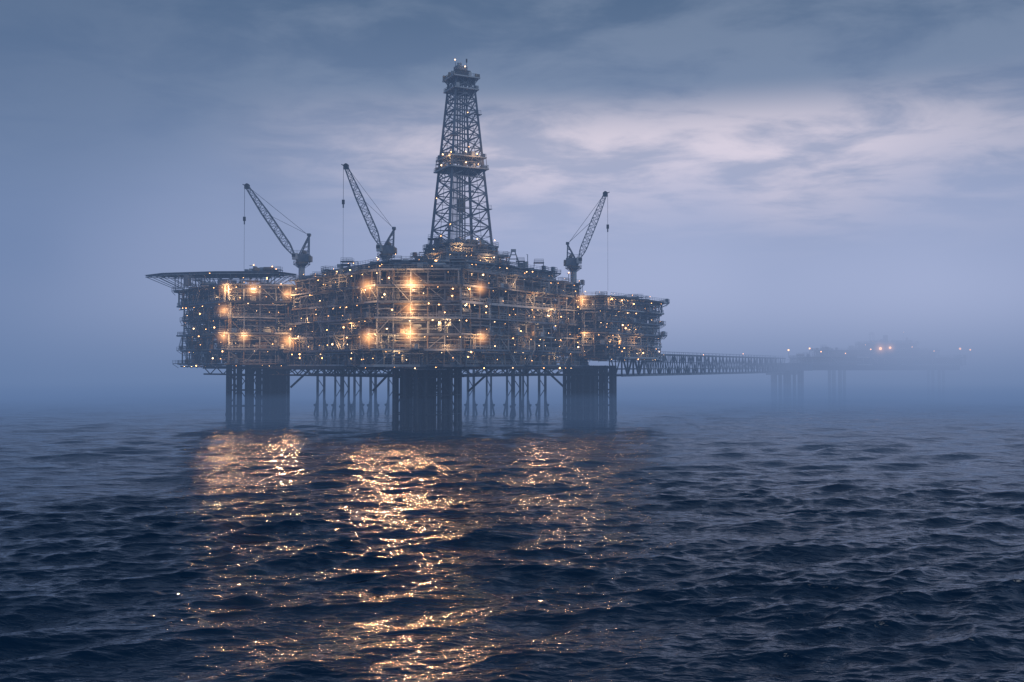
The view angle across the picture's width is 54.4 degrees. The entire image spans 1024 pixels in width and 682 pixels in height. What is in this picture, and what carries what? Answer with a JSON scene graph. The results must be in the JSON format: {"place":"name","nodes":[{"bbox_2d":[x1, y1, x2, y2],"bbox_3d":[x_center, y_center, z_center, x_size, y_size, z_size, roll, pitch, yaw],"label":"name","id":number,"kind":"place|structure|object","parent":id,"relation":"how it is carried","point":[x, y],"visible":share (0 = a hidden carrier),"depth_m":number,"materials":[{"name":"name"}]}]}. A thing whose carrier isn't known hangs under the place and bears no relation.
{"place":"outdoors","nodes":[
{"label":"outdoors","id":0,"kind":"place"},
{"bbox_2d":[0,369,1023,681],"bbox_3d":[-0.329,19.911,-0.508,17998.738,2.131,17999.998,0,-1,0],"label":"water","id":1,"kind":"structure","parent":0,"point":[166,525],"depth_m":120.02,"materials":[{"name":"blue liquid"}]},
{"bbox_2d":[225,365,616,430],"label":"support legs","id":2,"kind":"object","parent":1,"relation":"in","point":[416,399],"visible":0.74,"depth_m":375.93,"materials":[{"name":"metal"}]},
{"bbox_2d":[203,366,608,376],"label":"underdeck girders","id":3,"kind":"object","parent":2,"relation":"on","point":[354,374],"visible":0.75,"depth_m":343.48,"materials":[{"name":"metal"}]},
{"bbox_2d":[171,280,309,367],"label":"accommodation wing","id":4,"kind":"structure","parent":3,"relation":"on","point":[251,328],"depth_m":357.14,"materials":[{"name":"grey metal"}]},
{"bbox_2d":[145,265,295,288],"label":"helideck","id":5,"kind":"object","parent":4,"relation":"on","point":[260,273],"visible":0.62,"depth_m":367.58,"materials":[{"name":"grey paint"}]},
{"bbox_2d":[242,183,312,284],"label":"pedestal crane","id":6,"kind":"object","parent":4,"relation":"on","point":[303,259],"visible":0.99,"depth_m":360.02,"materials":[{"name":"grey paint"}]},
{"bbox_2d":[609,350,785,376],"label":"access bridge","id":7,"kind":"structure","parent":3,"relation":"attached to","point":[769,361],"depth_m":473.32,"materials":[{"name":"grey paint"}]},
{"bbox_2d":[184,240,659,368],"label":"deck lamps","id":8,"kind":"object","parent":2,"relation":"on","point":[428,303],"visible":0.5,"depth_m":341.56,"materials":[{"name":"yellow glass"}]},
{"bbox_2d":[281,264,591,369],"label":"process modules","id":9,"kind":"object","parent":2,"relation":"on","point":[366,317],"visible":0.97,"depth_m":322.25,"materials":[{"name":"grey paint"}]},
{"bbox_2d":[341,163,396,260],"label":"pedestal crane","id":10,"kind":"object","parent":9,"relation":"on","point":[386,249],"visible":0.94,"depth_m":338.00,"materials":[{"name":"grey paint"}]},
{"bbox_2d":[301,249,568,283],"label":"modules","id":11,"kind":"object","parent":9,"relation":"on","point":[502,266],"visible":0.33,"depth_m":335.46,"materials":[{"name":"grey paint"}]},
{"bbox_2d":[411,236,510,269],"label":"drill floor","id":12,"kind":"structure","parent":11,"relation":"on","point":[465,247],"depth_m":338.74,"materials":[{"name":"grey paint"}]},
{"bbox_2d":[429,59,499,263],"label":"drilling derrick","id":13,"kind":"object","parent":12,"relation":"on","point":[460,76],"visible":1,"depth_m":345.15,"materials":[{"name":"grey paint"}]},
{"bbox_2d":[564,191,608,295],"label":"pedestal crane","id":14,"kind":"object","parent":9,"relation":"on","point":[571,262],"visible":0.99,"depth_m":367.83,"materials":[{"name":"grey paint"}]},
{"bbox_2d":[566,291,669,361],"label":"utility wing","id":15,"kind":"structure","parent":9,"relation":"attached to","point":[607,336],"depth_m":368.72,"materials":[{"name":"grey metal"}]},
{"bbox_2d":[703,332,970,398],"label":"oil platform","id":16,"kind":"structure","parent":1,"relation":"in","point":[884,354],"depth_m":630.78,"materials":[{"name":"grey paint"}]},
{"bbox_2d":[0,0,1023,368],"label":"sky","id":17,"kind":"structure","parent":0,"point":[797,176],"materials":[{"name":"blue"}]}
]}

